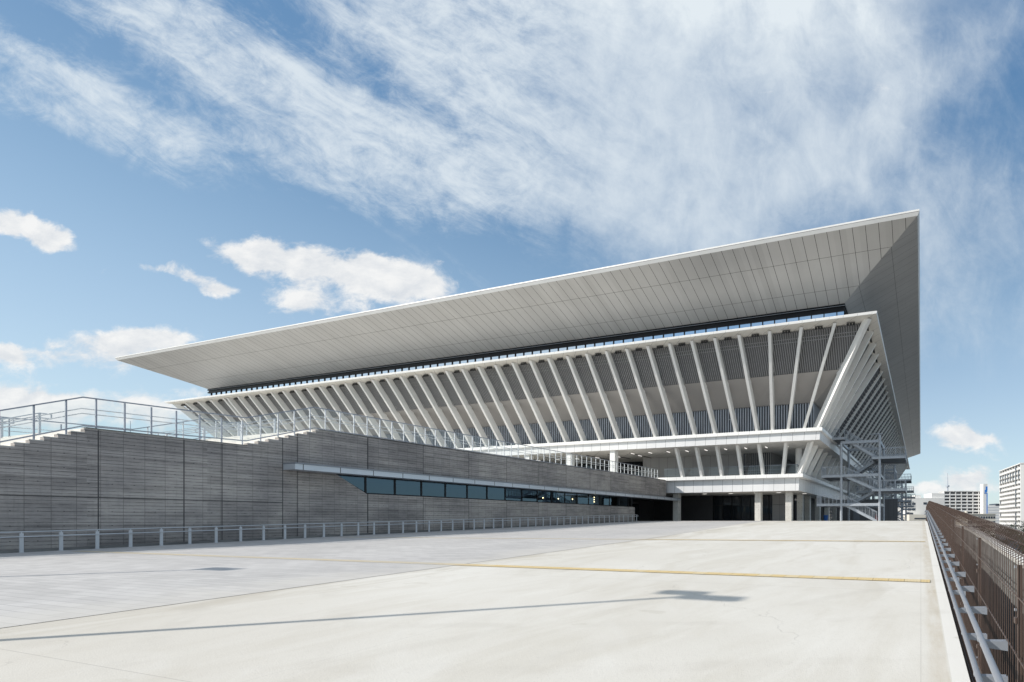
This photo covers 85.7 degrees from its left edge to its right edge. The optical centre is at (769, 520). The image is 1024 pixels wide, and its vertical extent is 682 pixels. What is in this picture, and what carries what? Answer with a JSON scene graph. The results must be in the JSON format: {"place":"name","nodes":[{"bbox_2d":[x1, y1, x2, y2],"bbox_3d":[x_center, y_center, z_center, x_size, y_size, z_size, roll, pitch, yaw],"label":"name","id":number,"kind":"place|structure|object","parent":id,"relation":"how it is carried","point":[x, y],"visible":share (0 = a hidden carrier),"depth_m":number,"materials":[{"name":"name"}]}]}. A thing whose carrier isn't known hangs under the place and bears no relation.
{"place":"outdoors","nodes":[
{"label":"outdoors","id":0,"kind":"place"},
{"bbox_2d":[0,521,758,627],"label":"paving","id":1,"kind":"structure","parent":0,"point":[41,586],"depth_m":13.63,"materials":[{"name":"grey concrete"}]},
{"bbox_2d":[0,515,636,552],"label":"handrail","id":2,"kind":"object","parent":1,"relation":"on","point":[21,536],"visible":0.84,"depth_m":24.19,"materials":[{"name":"metal"}]},
{"bbox_2d":[75,551,929,581],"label":"tactile paving","id":3,"kind":"structure","parent":1,"relation":"on","point":[806,576],"depth_m":11.60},
{"bbox_2d":[372,537,924,541],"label":"tactile paving","id":4,"kind":"structure","parent":1,"relation":"on","point":[657,539],"depth_m":20.67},
{"bbox_2d":[0,521,969,681],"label":"plaza","id":5,"kind":"structure","parent":0,"point":[458,623],"depth_m":6.32,"materials":[{"name":"beige concrete"}]},
{"bbox_2d":[0,521,631,552],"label":"kerb","id":6,"kind":"structure","parent":5,"relation":"on","point":[111,546],"depth_m":23.66,"materials":[{"name":"grey concrete"}]},
{"bbox_2d":[0,427,712,549],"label":"podium","id":7,"kind":"object","parent":5,"relation":"on","point":[84,478],"visible":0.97,"depth_m":25.78,"materials":[{"name":"concrete"}]},
{"bbox_2d":[0,418,13,437],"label":"stair handrail","id":8,"kind":"object","parent":7,"relation":"on","point":[1,432],"visible":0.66,"depth_m":21.82,"materials":[{"name":"metal"}]},
{"bbox_2d":[0,413,51,433],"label":"stair handrail","id":9,"kind":"object","parent":7,"relation":"on","point":[39,423],"visible":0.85,"depth_m":20.79,"materials":[{"name":"metal"}]},
{"bbox_2d":[0,416,292,438],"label":"glass balustrade","id":10,"kind":"object","parent":7,"relation":"on","point":[182,432],"visible":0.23,"depth_m":28.52,"materials":[{"name":"glass"}]},
{"bbox_2d":[158,422,245,439],"bbox_3d":[-32.816,-4.937,28.030,0.090,2.170,3.594,0,0,17],"label":"stair handrail","id":11,"kind":"object","parent":7,"relation":"on","point":[238,433],"visible":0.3,"depth_m":28.30,"materials":[{"name":"metal"}]},
{"bbox_2d":[195,418,281,439],"bbox_3d":[-29.571,-4.937,27.013,0.090,2.170,3.594,0,0,17],"label":"stair handrail","id":12,"kind":"object","parent":7,"relation":"on","point":[203,433],"visible":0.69,"depth_m":26.80,"materials":[{"name":"metal"}]},
{"bbox_2d":[0,397,657,478],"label":"glass balustrade","id":13,"kind":"object","parent":7,"relation":"on","point":[33,435],"visible":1,"depth_m":25.67,"materials":[{"name":"metal"}]},
{"bbox_2d":[337,474,632,506],"bbox_3d":[-20.881,-2.212,42.758,0.100,1.235,31.100,0,0,17],"label":"window","id":14,"kind":"structure","parent":7,"relation":"in","point":[369,485],"depth_m":36.75,"materials":[{"name":"glass"}]},
{"bbox_2d":[632,504,638,520],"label":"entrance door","id":15,"kind":"structure","parent":7,"relation":"in","point":[636,506],"depth_m":71.11,"materials":[{"name":"black glass"}]},
{"bbox_2d":[115,209,920,520],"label":"arena","id":16,"kind":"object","parent":5,"relation":"on","point":[743,381],"visible":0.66,"depth_m":61.61,"materials":[{"name":"paint"}]},
{"bbox_2d":[816,429,906,520],"bbox_3d":[12.364,-5.624,63.898,11.070,12.128,7.040,0,0,17],"label":"escape stair","id":17,"kind":"object","parent":5,"relation":"on","point":[880,459],"visible":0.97,"depth_m":61.55,"materials":[{"name":"metal"}]},
{"bbox_2d":[837,499,897,520],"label":"service wall","id":18,"kind":"structure","parent":5,"relation":"on","point":[891,509],"depth_m":84.48,"materials":[{"name":"grey metal"}]},
{"bbox_2d":[853,511,859,520],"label":"door","id":19,"kind":"structure","parent":18,"relation":"in","point":[856,516],"depth_m":85.29,"materials":[{"name":"grey metal"}]},
{"bbox_2d":[856,462,911,502],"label":"escape stair","id":20,"kind":"object","parent":5,"relation":"on","point":[889,478],"visible":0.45,"depth_m":95.73,"materials":[{"name":"metal"}]},
{"bbox_2d":[874,478,913,520],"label":"escape stair","id":21,"kind":"object","parent":5,"relation":"on","point":[901,505],"visible":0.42,"depth_m":128.75,"materials":[{"name":"metal"}]},
{"bbox_2d":[887,486,914,520],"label":"escape stair","id":22,"kind":"object","parent":5,"relation":"on","point":[905,509],"visible":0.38,"depth_m":163.26,"materials":[{"name":"metal"}]},
{"bbox_2d":[0,0,1023,504],"label":"sky","id":23,"kind":"structure","parent":0,"point":[173,173],"materials":[{"name":"blue"}]},
{"bbox_2d":[898,493,944,520],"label":"office block","id":24,"kind":"structure","parent":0,"point":[918,513],"depth_m":262.00,"materials":[{"name":"white concrete"}]},
{"bbox_2d":[962,511,994,534],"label":"school block","id":25,"kind":"structure","parent":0,"point":[990,517],"depth_m":215.00,"materials":[{"name":"grey concrete"}]},
{"bbox_2d":[964,529,1021,681],"bbox_3d":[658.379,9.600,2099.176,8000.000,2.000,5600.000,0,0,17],"label":"ground","id":26,"kind":"structure","parent":0,"point":[964,642],"depth_m":32.33,"materials":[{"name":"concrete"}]},
{"bbox_2d":[939,491,979,514],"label":"apartment block","id":27,"kind":"structure","parent":26,"relation":"on","point":[964,501],"depth_m":430.00,"materials":[{"name":"white concrete"}]},
{"bbox_2d":[980,484,987,513],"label":"service tower","id":28,"kind":"structure","parent":26,"relation":"on","point":[983,499],"depth_m":423.50,"materials":[{"name":"white paint"}]},
{"bbox_2d":[994,522,1021,547],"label":"pine tree","id":29,"kind":"object","parent":26,"relation":"on","point":[1008,534],"visible":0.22,"depth_m":84.76,"materials":[{"name":"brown plant"}]},
{"bbox_2d":[1012,520,1023,552],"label":"pine tree","id":30,"kind":"object","parent":26,"relation":"on","point":[1020,528],"visible":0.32,"depth_m":60.13,"materials":[{"name":"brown plant"}]},
{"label":"plaza edge","id":31,"kind":"structure","parent":26,"relation":"on","visible":0},
{"bbox_2d":[926,501,1023,681],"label":"fence","id":32,"kind":"object","parent":31,"relation":"attached to","point":[949,524],"visible":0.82,"depth_m":4.06,"materials":[{"name":"metal"}]},
{"bbox_2d":[924,510,1007,681],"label":"pipe handrail","id":33,"kind":"object","parent":32,"relation":"attached to","point":[986,644],"visible":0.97,"depth_m":3.55,"materials":[{"name":"silver metal"}]},
{"bbox_2d":[988,504,998,526],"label":"office block","id":34,"kind":"structure","parent":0,"point":[993,508],"depth_m":620.00,"materials":[{"name":"white concrete"}]},
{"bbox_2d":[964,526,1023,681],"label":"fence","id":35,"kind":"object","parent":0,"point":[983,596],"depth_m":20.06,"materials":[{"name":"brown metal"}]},
{"bbox_2d":[999,463,1023,534],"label":"apartment tower","id":36,"kind":"structure","parent":0,"point":[1011,494],"depth_m":301.71,"materials":[{"name":"white concrete"}]}
]}

